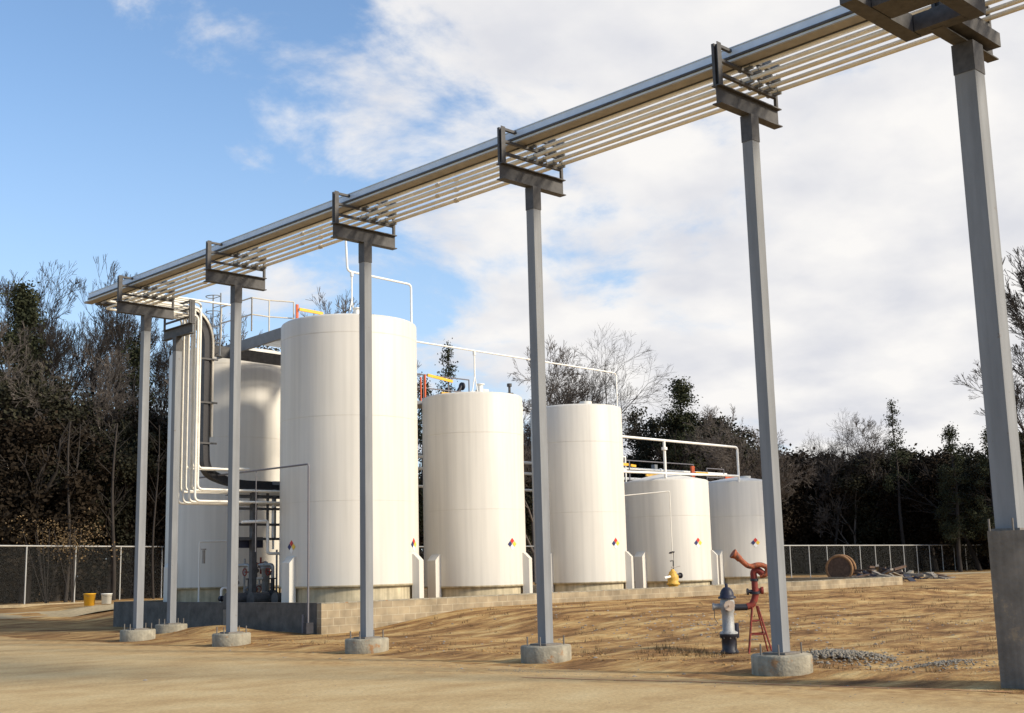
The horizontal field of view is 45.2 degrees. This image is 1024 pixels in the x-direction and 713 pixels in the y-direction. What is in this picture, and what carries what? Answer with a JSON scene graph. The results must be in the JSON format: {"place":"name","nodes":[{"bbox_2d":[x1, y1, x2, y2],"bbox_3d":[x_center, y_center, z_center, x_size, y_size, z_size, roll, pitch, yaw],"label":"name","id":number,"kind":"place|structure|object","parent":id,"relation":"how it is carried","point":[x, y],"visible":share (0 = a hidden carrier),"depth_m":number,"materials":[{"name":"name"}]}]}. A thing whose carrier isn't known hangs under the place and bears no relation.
{"place":"outdoors","nodes":[
{"label":"outdoors","id":0,"kind":"place"},
{"bbox_2d":[0,571,990,618],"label":"concrete apron","id":1,"kind":"object","parent":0,"point":[74,612],"visible":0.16,"depth_m":49.15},
{"bbox_2d":[0,636,1023,712],"bbox_3d":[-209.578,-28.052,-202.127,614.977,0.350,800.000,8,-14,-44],"label":"road","id":2,"kind":"structure","parent":0,"point":[41,676],"depth_m":16.65,"materials":[{"name":"concrete"}]},
{"bbox_2d":[526,677,1008,691],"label":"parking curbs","id":3,"kind":"structure","parent":2,"relation":"on","point":[777,684],"depth_m":15.99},
{"bbox_2d":[0,564,1023,694],"bbox_3d":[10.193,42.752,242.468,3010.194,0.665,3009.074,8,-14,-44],"label":"ground","id":4,"kind":"structure","parent":0,"point":[95,627],"depth_m":28.71,"materials":[{"name":"soil"}]},
{"bbox_2d":[0,277,51,600],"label":"pine tree","id":5,"kind":"object","parent":4,"relation":"on","point":[25,302],"visible":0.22,"depth_m":68.79,"materials":[{"name":"green plant"}]},
{"bbox_2d":[0,341,75,570],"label":"evergreen tree","id":6,"kind":"object","parent":4,"relation":"on","point":[4,361],"depth_m":65.77,"materials":[{"name":"green plant"}]},
{"bbox_2d":[0,286,78,382],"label":"bare tree","id":7,"kind":"object","parent":4,"relation":"on","point":[49,338],"visible":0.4,"depth_m":69.44,"materials":[{"name":"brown plant"}]},
{"bbox_2d":[0,321,90,602],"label":"bare tree","id":8,"kind":"object","parent":4,"relation":"on","point":[13,352],"visible":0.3,"depth_m":63.59,"materials":[{"name":"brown plant"}]},
{"bbox_2d":[0,514,92,602],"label":"dry bush","id":9,"kind":"object","parent":4,"relation":"on","point":[48,536],"visible":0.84,"depth_m":58.09,"materials":[{"name":"beige plant"}]},
{"bbox_2d":[0,352,112,601],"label":"evergreen tree","id":10,"kind":"object","parent":4,"relation":"on","point":[54,383],"visible":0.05,"depth_m":65.47,"materials":[{"name":"green plant"}]},
{"bbox_2d":[0,259,124,400],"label":"bare tree","id":11,"kind":"object","parent":4,"relation":"on","point":[7,311],"visible":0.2,"depth_m":74.34,"materials":[{"name":"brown plant"}]},
{"bbox_2d":[0,403,126,603],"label":"evergreen tree","id":12,"kind":"object","parent":4,"relation":"on","point":[15,443],"visible":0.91,"depth_m":60.24,"materials":[{"name":"green plant"}]},
{"bbox_2d":[0,370,135,601],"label":"evergreen tree","id":13,"kind":"object","parent":4,"relation":"on","point":[46,402],"visible":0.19,"depth_m":62.59,"materials":[{"name":"green plant"}]},
{"bbox_2d":[53,418,89,601],"bbox_3d":[-21.617,7.583,59.843,1.804,9.360,1.809,8,-14,-44],"label":"young tree","id":14,"kind":"object","parent":4,"relation":"on","point":[69,525],"visible":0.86,"depth_m":59.89,"materials":[{"name":"brown plant"}]},
{"bbox_2d":[44,508,124,601],"bbox_3d":[-20.483,9.558,58.177,3.526,4.650,4.630,4,-11,-28],"label":"dry bush","id":15,"kind":"object","parent":4,"relation":"on","point":[72,574],"visible":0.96,"depth_m":57.76,"materials":[{"name":"beige plant"}]},
{"bbox_2d":[62,312,124,595],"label":"bare tree","id":16,"kind":"object","parent":4,"relation":"on","point":[102,351],"visible":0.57,"depth_m":68.48,"materials":[{"name":"brown plant"}]},
{"bbox_2d":[57,414,167,592],"bbox_3d":[-20.467,7.942,64.381,5.980,10.039,6.349,0,-10,-9],"label":"evergreen tree","id":17,"kind":"object","parent":4,"relation":"on","point":[128,467],"visible":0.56,"depth_m":63.59,"materials":[{"name":"green plant"}]},
{"bbox_2d":[97,424,132,599],"bbox_3d":[-19.773,7.659,61.004,1.790,9.502,1.529,-1,-10,-2],"label":"young tree","id":18,"kind":"object","parent":4,"relation":"on","point":[112,513],"visible":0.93,"depth_m":60.91,"materials":[{"name":"brown plant"}]},
{"bbox_2d":[68,254,163,589],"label":"bare tree","id":19,"kind":"object","parent":4,"relation":"on","point":[119,331],"visible":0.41,"depth_m":73.35,"materials":[{"name":"brown plant"}]},
{"bbox_2d":[65,344,167,598],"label":"bare tree","id":20,"kind":"object","parent":4,"relation":"on","point":[100,395],"visible":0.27,"depth_m":65.41,"materials":[{"name":"brown plant"}]},
{"bbox_2d":[105,333,164,598],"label":"pine tree","id":21,"kind":"object","parent":4,"relation":"on","point":[134,361],"visible":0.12,"depth_m":67.49,"materials":[{"name":"green plant"}]},
{"bbox_2d":[104,399,167,597],"bbox_3d":[-19.699,7.761,66.750,6.284,11.234,7.675,6,-12,-37],"label":"evergreen tree","id":22,"kind":"object","parent":4,"relation":"on","point":[161,509],"visible":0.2,"depth_m":64.78,"materials":[{"name":"green plant"}]},
{"bbox_2d":[115,275,174,641],"bbox_3d":[-9.585,2.721,31.806,1.536,9.660,0.870,2,-10,-18],"label":"pipe support","id":23,"kind":"object","parent":4,"relation":"on","point":[138,631],"visible":0.81,"depth_m":31.83,"materials":[{"name":"metal"}]},
{"bbox_2d":[132,23,872,470],"bbox_3d":[-0.476,-1.200,26.333,3.774,5.353,25.250,8,-14,-44],"label":"process pipe","id":24,"kind":"object","parent":23,"relation":"on","point":[494,161],"visible":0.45,"depth_m":23.49,"materials":[{"name":"metal"}]},
{"bbox_2d":[144,28,880,469],"bbox_3d":[0.758,-1.194,25.218,3.544,4.880,28.101,8,-14,-44],"label":"process pipe","id":25,"kind":"object","parent":23,"relation":"on","point":[478,172],"visible":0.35,"depth_m":24.78,"materials":[{"name":"metal"}]},
{"bbox_2d":[122,5,930,494],"bbox_3d":[1.715,-0.573,26.381,7.642,5.300,28.574,8,-14,-44],"label":"process pipe","id":26,"kind":"object","parent":23,"relation":"on","point":[756,71],"visible":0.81,"depth_m":23.21,"materials":[{"name":"metal"}]},
{"bbox_2d":[134,0,1000,505],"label":"process pipe","id":27,"kind":"object","parent":23,"relation":"on","point":[766,80],"visible":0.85,"depth_m":22.79,"materials":[{"name":"metal"}]},
{"bbox_2d":[144,0,1002,492],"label":"process pipe","id":28,"kind":"object","parent":23,"relation":"on","point":[310,242],"visible":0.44,"depth_m":34.82,"materials":[{"name":"metal"}]},
{"bbox_2d":[149,4,1023,503],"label":"process pipe","id":29,"kind":"object","parent":23,"relation":"on","point":[807,80],"visible":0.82,"depth_m":22.70,"materials":[{"name":"metal"}]},
{"bbox_2d":[111,330,190,417],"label":"bare tree","id":30,"kind":"object","parent":4,"relation":"on","point":[159,366],"visible":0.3,"depth_m":69.29,"materials":[{"name":"brown plant"}]},
{"bbox_2d":[148,419,165,598],"bbox_3d":[-17.890,7.651,62.050,1.571,9.788,1.787,-3,-10,9],"label":"young tree","id":31,"kind":"object","parent":4,"relation":"on","point":[152,551],"visible":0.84,"depth_m":61.91,"materials":[{"name":"brown plant"}]},
{"bbox_2d":[155,299,194,633],"bbox_3d":[-9.554,3.233,34.795,0.870,9.660,1.536,2,-10,-18],"label":"pipe support","id":32,"kind":"object","parent":4,"relation":"on","point":[176,334],"visible":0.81,"depth_m":34.77,"materials":[{"name":"metal"}]},
{"bbox_2d":[164,309,268,394],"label":"bare tree","id":33,"kind":"object","parent":4,"relation":"on","point":[223,336],"visible":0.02,"depth_m":65.57,"materials":[{"name":"brown plant"}]},
{"bbox_2d":[163,348,280,601],"bbox_3d":[-9.578,4.227,41.132,4.342,9.245,4.224,8,-14,-44],"label":"storage tank","id":34,"kind":"object","parent":4,"relation":"on","point":[259,417],"visible":0.41,"depth_m":39.52,"materials":[{"name":"metal"}]},
{"bbox_2d":[204,240,266,646],"bbox_3d":[-6.504,2.111,28.696,1.536,9.660,0.870,2,-10,-18],"label":"pipe support","id":35,"kind":"object","parent":4,"relation":"on","point":[232,635],"visible":0.83,"depth_m":28.71,"materials":[{"name":"metal"}]},
{"bbox_2d":[223,564,248,625],"bbox_3d":[-8.056,6.967,35.891,0.900,1.800,0.940,8,-14,-44],"label":"pump","id":36,"kind":"object","parent":4,"relation":"on","point":[242,597],"visible":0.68,"depth_m":35.61,"materials":[{"name":"metal"}]},
{"bbox_2d":[225,481,279,592],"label":"pipe bridge","id":37,"kind":"structure","parent":4,"relation":"on","point":[247,542],"depth_m":35.94,"materials":[{"name":"metal"}]},
{"bbox_2d":[84,5,867,488],"bbox_3d":[1.141,-0.758,26.407,8.065,5.348,29.360,8,-14,-44],"label":"cable tray","id":38,"kind":"object","parent":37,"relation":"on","point":[800,33],"visible":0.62,"depth_m":23.16,"materials":[{"name":"metal"}]},
{"bbox_2d":[106,21,870,495],"bbox_3d":[1.547,-0.566,26.378,7.886,5.323,28.806,8,-14,-44],"label":"process pipe","id":39,"kind":"object","parent":37,"relation":"on","point":[748,67],"visible":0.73,"depth_m":24.25,"materials":[{"name":"metal"}]},
{"bbox_2d":[106,29,887,506],"bbox_3d":[1.554,-0.292,26.331,7.886,5.428,28.806,8,-14,-44],"label":"process pipe","id":40,"kind":"object","parent":37,"relation":"on","point":[748,81],"visible":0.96,"depth_m":22.18,"materials":[{"name":"metal"}]},
{"bbox_2d":[132,32,888,493],"bbox_3d":[1.898,-0.585,26.385,7.376,5.299,28.322,8,-14,-44],"label":"process pipe","id":41,"kind":"object","parent":37,"relation":"on","point":[384,212],"visible":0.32,"depth_m":31.70,"materials":[{"name":"metal"}]},
{"bbox_2d":[142,0,1023,504],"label":"process pipe","id":42,"kind":"object","parent":37,"relation":"on","point":[806,74],"visible":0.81,"depth_m":22.50,"materials":[{"name":"metal"}]},
{"bbox_2d":[199,463,312,633],"bbox_3d":[-7.366,5.437,34.543,0.220,4.486,5.820,8,-14,-44],"label":"conduit","id":43,"kind":"object","parent":4,"relation":"on","point":[307,627],"visible":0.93,"depth_m":32.62,"materials":[{"name":"black metal"}]},
{"bbox_2d":[246,563,277,601],"bbox_3d":[-7.351,6.925,35.745,0.900,1.800,0.940,8,-14,-44],"label":"pump","id":44,"kind":"object","parent":4,"relation":"on","point":[259,597],"visible":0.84,"depth_m":35.51,"materials":[{"name":"metal"}]},
{"bbox_2d":[256,550,277,591],"bbox_3d":[-7.361,6.846,36.614,0.914,2.150,0.441,8,-14,-44],"label":"filter housing","id":45,"kind":"object","parent":4,"relation":"on","point":[264,578],"visible":0.52,"depth_m":36.65,"materials":[{"name":"silver metal"}]},
{"bbox_2d":[279,307,423,602],"bbox_3d":[-4.921,3.301,36.404,4.342,9.245,4.224,8,-14,-44],"label":"storage tank","id":46,"kind":"object","parent":4,"relation":"on","point":[319,414],"visible":0.86,"depth_m":34.92,"materials":[{"name":"metal"}]},
{"bbox_2d":[241,520,278,554],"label":"process pipe","id":47,"kind":"object","parent":46,"relation":"attached to","point":[267,534],"visible":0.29,"depth_m":35.99,"materials":[{"name":"metal"}]},
{"bbox_2d":[214,297,322,365],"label":"access platform","id":48,"kind":"structure","parent":46,"relation":"on","point":[272,338],"depth_m":38.38,"materials":[{"name":"grey metal"}]},
{"bbox_2d":[205,293,221,355],"bbox_3d":[-9.386,-0.994,38.395,0.391,2.000,0.579,8,-14,-44],"label":"access ladder","id":49,"kind":"object","parent":48,"relation":"attached to","point":[213,316],"visible":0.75,"depth_m":38.42,"materials":[{"name":"grey metal"}]},
{"bbox_2d":[345,241,411,321],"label":"vent pipe","id":50,"kind":"object","parent":46,"relation":"on","point":[373,276],"visible":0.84,"depth_m":36.63,"materials":[{"name":"metal"}]},
{"bbox_2d":[301,288,421,398],"bbox_3d":[-8.802,4.335,61.270,8.769,15.476,6.785,-3,-10,9],"label":"bare tree","id":51,"kind":"object","parent":4,"relation":"on","point":[344,307],"visible":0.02,"depth_m":61.28,"materials":[{"name":"brown plant"}]},
{"bbox_2d":[331,191,396,653],"bbox_3d":[-3.005,1.419,25.164,1.536,9.660,0.870,2,-10,-18],"label":"pipe support","id":52,"kind":"object","parent":4,"relation":"on","point":[366,641],"visible":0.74,"depth_m":25.17,"materials":[{"name":"metal"}]},
{"bbox_2d":[417,372,433,540],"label":"pine tree","id":53,"kind":"object","parent":4,"relation":"on","point":[419,427],"visible":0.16,"depth_m":91.65,"materials":[{"name":"green plant"}]},
{"bbox_2d":[421,338,458,447],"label":"pine tree","id":54,"kind":"object","parent":4,"relation":"on","point":[449,373],"visible":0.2,"depth_m":90.92,"materials":[{"name":"green plant"}]},
{"bbox_2d":[422,383,532,597],"bbox_3d":[-1.298,4.642,39.731,3.638,7.550,3.548,8,-14,-44],"label":"storage tank","id":55,"kind":"object","parent":4,"relation":"on","point":[474,505],"visible":0.95,"depth_m":38.50,"materials":[{"name":"metal"}]},
{"bbox_2d":[417,373,469,408],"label":"access platform","id":56,"kind":"structure","parent":55,"relation":"on","point":[448,389],"depth_m":41.29,"materials":[{"name":"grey metal"}]},
{"bbox_2d":[0,545,988,607],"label":"chain link fence","id":57,"kind":"object","parent":4,"relation":"on","point":[119,578],"visible":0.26,"depth_m":62.07,"materials":[{"name":"grey metal"}]},
{"bbox_2d":[0,407,991,603],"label":"woodland understory","id":58,"kind":"object","parent":4,"relation":"on","point":[883,562],"visible":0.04,"depth_m":68.85,"materials":[{"name":"brown plant"}]},
{"bbox_2d":[113,576,902,634],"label":"containment wall","id":59,"kind":"structure","parent":4,"relation":"on","point":[333,617],"depth_m":36.19,"materials":[{"name":"concrete"}]},
{"bbox_2d":[68,632,984,673],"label":"dirt clods","id":60,"kind":"object","parent":4,"relation":"on","point":[474,649],"visible":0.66,"depth_m":22.24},
{"bbox_2d":[523,430,532,578],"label":"evergreen tree","id":61,"kind":"object","parent":4,"relation":"on","point":[529,502],"visible":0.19,"depth_m":92.61,"materials":[{"name":"green plant"}]},
{"bbox_2d":[496,126,571,663],"bbox_3d":[0.460,0.733,21.667,1.536,9.660,0.870,2,-10,-18],"label":"pipe support","id":62,"kind":"object","parent":4,"relation":"on","point":[545,649],"visible":0.81,"depth_m":21.65,"materials":[{"name":"metal"}]},
{"bbox_2d":[507,334,595,581],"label":"bare tree","id":63,"kind":"object","parent":4,"relation":"on","point":[527,452],"visible":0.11,"depth_m":92.02,"materials":[{"name":"brown plant"}]},
{"bbox_2d":[143,605,991,680],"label":"loose stones","id":64,"kind":"object","parent":4,"relation":"on","point":[700,634],"visible":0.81,"depth_m":28.41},
{"bbox_2d":[530,401,633,591],"bbox_3d":[2.261,5.260,43.135,3.522,7.310,3.514,8,-14,-44],"label":"storage tank","id":65,"kind":"object","parent":4,"relation":"on","point":[588,543],"visible":0.79,"depth_m":41.90,"materials":[{"name":"metal"}]},
{"bbox_2d":[417,341,617,405],"bbox_3d":[0.370,0.714,40.874,9.496,1.496,0.100,8,-14,-44],"label":"vent pipe","id":66,"kind":"object","parent":65,"relation":"on","point":[474,352],"visible":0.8,"depth_m":40.25,"materials":[{"name":"metal"}]},
{"bbox_2d":[528,323,674,477],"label":"bare tree","id":67,"kind":"object","parent":4,"relation":"on","point":[596,398],"visible":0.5,"depth_m":83.17,"materials":[{"name":"brown plant"}]},
{"bbox_2d":[206,589,997,678],"bbox_3d":[8.543,6.594,31.542,26.238,0.611,19.518,8,-14,-44],"label":"straw","id":68,"kind":"object","parent":4,"relation":"on","point":[705,636],"visible":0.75,"depth_m":26.28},
{"bbox_2d":[260,585,998,672],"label":"weeds","id":69,"kind":"object","parent":4,"relation":"on","point":[657,648],"visible":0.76,"depth_m":26.46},
{"bbox_2d":[646,465,657,476],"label":"pipe bridge","id":70,"kind":"structure","parent":4,"relation":"on","point":[654,466],"depth_m":50.30,"materials":[{"name":"grey metal"}]},
{"bbox_2d":[418,455,726,473],"bbox_3d":[2.213,4.120,46.509,19.800,0.160,0.160,8,-14,-44],"label":"header pipe","id":71,"kind":"object","parent":70,"relation":"attached to","point":[627,468],"visible":0.19,"depth_m":49.90,"materials":[{"name":"metal"}]},
{"bbox_2d":[623,456,732,482],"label":"access platform","id":72,"kind":"structure","parent":70,"relation":"on","point":[692,468],"depth_m":49.66,"materials":[{"name":"grey metal"}]},
{"bbox_2d":[622,400,688,481],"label":"evergreen tree","id":73,"kind":"object","parent":4,"relation":"on","point":[639,454],"visible":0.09,"depth_m":110.78,"materials":[{"name":"green plant"}]},
{"bbox_2d":[628,413,708,481],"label":"evergreen tree","id":74,"kind":"object","parent":4,"relation":"on","point":[653,450],"visible":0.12,"depth_m":108.26,"materials":[{"name":"green plant"}]},
{"bbox_2d":[624,474,718,587],"bbox_3d":[5.815,6.893,46.336,3.482,5.000,3.479,8,-14,-44],"label":"storage tank","id":75,"kind":"object","parent":4,"relation":"on","point":[648,535],"visible":0.84,"depth_m":45.14,"materials":[{"name":"metal"}]},
{"bbox_2d":[622,435,739,481],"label":"vent pipe","id":76,"kind":"object","parent":75,"relation":"on","point":[664,449],"visible":0.92,"depth_m":45.93,"materials":[{"name":"metal"}]},
{"bbox_2d":[663,551,682,586],"bbox_3d":[5.625,7.707,43.287,0.978,1.676,0.500,8,-14,-44],"label":"valve stand","id":77,"kind":"object","parent":4,"relation":"on","point":[672,577],"visible":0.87,"depth_m":43.18,"materials":[{"name":"paint"}]},
{"bbox_2d":[645,376,718,479],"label":"pine tree","id":78,"kind":"object","parent":4,"relation":"on","point":[681,394],"visible":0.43,"depth_m":106.95,"materials":[{"name":"green plant"}]},
{"bbox_2d":[661,411,761,479],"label":"evergreen tree","id":79,"kind":"object","parent":4,"relation":"on","point":[747,437],"visible":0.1,"depth_m":110.41,"materials":[{"name":"green plant"}]},
{"bbox_2d":[681,404,761,481],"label":"bare tree","id":80,"kind":"object","parent":4,"relation":"on","point":[719,460],"visible":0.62,"depth_m":101.27,"materials":[{"name":"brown plant"}]},
{"bbox_2d":[712,583,739,653],"bbox_3d":[3.921,4.814,22.413,0.412,1.325,0.476,8,-14,-44],"label":"fire hydrant","id":81,"kind":"object","parent":4,"relation":"on","point":[729,634],"visible":0.98,"depth_m":22.34,"materials":[{"name":"white metal"}]},
{"bbox_2d":[708,476,767,584],"bbox_3d":[9.097,7.354,49.497,3.182,5.000,3.219,8,-14,-44],"label":"storage tank","id":82,"kind":"object","parent":4,"relation":"on","point":[737,522],"visible":0.59,"depth_m":48.37,"materials":[{"name":"metal"}]},
{"bbox_2d":[730,549,771,653],"bbox_3d":[4.448,4.493,22.573,0.908,1.892,0.712,-1,-10,-4],"label":"fire monitor","id":83,"kind":"object","parent":4,"relation":"on","point":[755,591],"visible":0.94,"depth_m":22.46,"materials":[{"name":"red metal"}]},
{"bbox_2d":[711,41,812,676],"bbox_3d":[3.750,0.081,18.346,1.536,9.660,0.870,2,-10,-18],"label":"pipe support","id":84,"kind":"object","parent":4,"relation":"on","point":[780,659],"visible":0.8,"depth_m":18.29,"materials":[{"name":"metal"}]},
{"bbox_2d":[713,427,818,504],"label":"bare tree","id":85,"kind":"object","parent":4,"relation":"on","point":[788,476],"visible":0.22,"depth_m":104.62,"materials":[{"name":"brown plant"}]},
{"bbox_2d":[750,448,818,573],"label":"evergreen tree","id":86,"kind":"object","parent":4,"relation":"on","point":[787,519],"visible":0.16,"depth_m":115.75,"materials":[{"name":"green plant"}]},
{"bbox_2d":[778,443,863,573],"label":"evergreen tree","id":87,"kind":"object","parent":4,"relation":"on","point":[809,530],"visible":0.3,"depth_m":117.53,"materials":[{"name":"green plant"}]},
{"bbox_2d":[825,554,855,576],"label":"cable reel","id":88,"kind":"object","parent":4,"relation":"on","point":[839,565],"visible":0.74,"depth_m":85.28,"materials":[{"name":"brown wood"}]},
{"bbox_2d":[809,452,877,564],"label":"evergreen tree","id":89,"kind":"object","parent":4,"relation":"on","point":[850,537],"visible":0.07,"depth_m":118.86,"materials":[{"name":"green plant"}]},
{"bbox_2d":[792,410,899,555],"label":"bare tree","id":90,"kind":"object","parent":4,"relation":"on","point":[832,452],"visible":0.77,"depth_m":115.69,"materials":[{"name":"brown plant"}]},
{"bbox_2d":[807,414,901,571],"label":"bare tree","id":91,"kind":"object","parent":4,"relation":"on","point":[875,439],"visible":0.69,"depth_m":116.10,"materials":[{"name":"brown plant"}]},
{"bbox_2d":[812,445,924,568],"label":"evergreen tree","id":92,"kind":"object","parent":4,"relation":"on","point":[868,530],"visible":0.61,"depth_m":116.26,"materials":[{"name":"green plant"}]},
{"bbox_2d":[800,647,939,668],"bbox_3d":[5.520,4.941,20.233,3.306,0.244,2.878,8,-14,-44],"label":"gravel heap","id":93,"kind":"object","parent":4,"relation":"on","point":[850,655],"visible":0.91,"depth_m":19.93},
{"bbox_2d":[851,565,906,576],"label":"scrap heap","id":94,"kind":"object","parent":4,"relation":"on","point":[884,570],"visible":0.56,"depth_m":83.90,"materials":[{"name":"grey metal"}]},
{"bbox_2d":[880,398,915,571],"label":"pine tree","id":95,"kind":"object","parent":4,"relation":"on","point":[891,444],"visible":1,"depth_m":112.41,"materials":[{"name":"green plant"}]},
{"bbox_2d":[846,570,955,581],"bbox_3d":[20.334,11.459,63.862,3.586,0.792,10.305,-8,-12,33],"label":"rubble pile","id":96,"kind":"object","parent":4,"relation":"on","point":[909,574],"visible":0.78,"depth_m":63.47,"materials":[{"name":"grey stone"}]},
{"bbox_2d":[870,445,968,570],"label":"evergreen tree","id":97,"kind":"object","parent":4,"relation":"on","point":[925,531],"visible":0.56,"depth_m":113.38,"materials":[{"name":"green plant"}]},
{"bbox_2d":[839,0,1023,688],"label":"pipe support","id":98,"kind":"object","parent":4,"relation":"on","point":[967,32],"visible":0.98,"depth_m":15.76,"materials":[{"name":"metal"}]},
{"bbox_2d":[878,659,998,671],"bbox_3d":[6.483,4.569,18.105,3.089,0.173,2.107,8,-14,-44],"label":"gravel patch","id":99,"kind":"object","parent":4,"relation":"on","point":[948,662],"visible":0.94,"depth_m":18.04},
{"bbox_2d":[898,442,992,570],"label":"evergreen tree","id":100,"kind":"object","parent":4,"relation":"on","point":[971,458],"visible":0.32,"depth_m":109.34,"materials":[{"name":"green plant"}]},
{"bbox_2d":[932,421,979,571],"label":"pine tree","id":101,"kind":"object","parent":4,"relation":"on","point":[960,521],"visible":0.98,"depth_m":104.69,"materials":[{"name":"green plant"}]},
{"bbox_2d":[970,427,994,539],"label":"pine tree","id":102,"kind":"object","parent":4,"relation":"on","point":[983,523],"visible":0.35,"depth_m":101.97,"materials":[{"name":"green plant"}]},
{"bbox_2d":[950,328,1023,443],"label":"bare tree","id":103,"kind":"object","parent":4,"relation":"on","point":[1017,399],"visible":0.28,"depth_m":61.26,"materials":[{"name":"brown plant"}]},
{"bbox_2d":[958,432,1023,528],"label":"evergreen tree","id":104,"kind":"object","parent":4,"relation":"on","point":[986,490],"visible":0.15,"depth_m":105.01,"materials":[{"name":"green plant"}]},
{"bbox_2d":[1002,247,1023,386],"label":"bare tree","id":105,"kind":"object","parent":4,"relation":"on","point":[1015,312],"visible":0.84,"depth_m":45.34,"materials":[{"name":"brown plant"}]},
{"bbox_2d":[0,0,1023,549],"label":"sky","id":106,"kind":"structure","parent":0,"point":[140,134],"materials":[{"name":"blue"}]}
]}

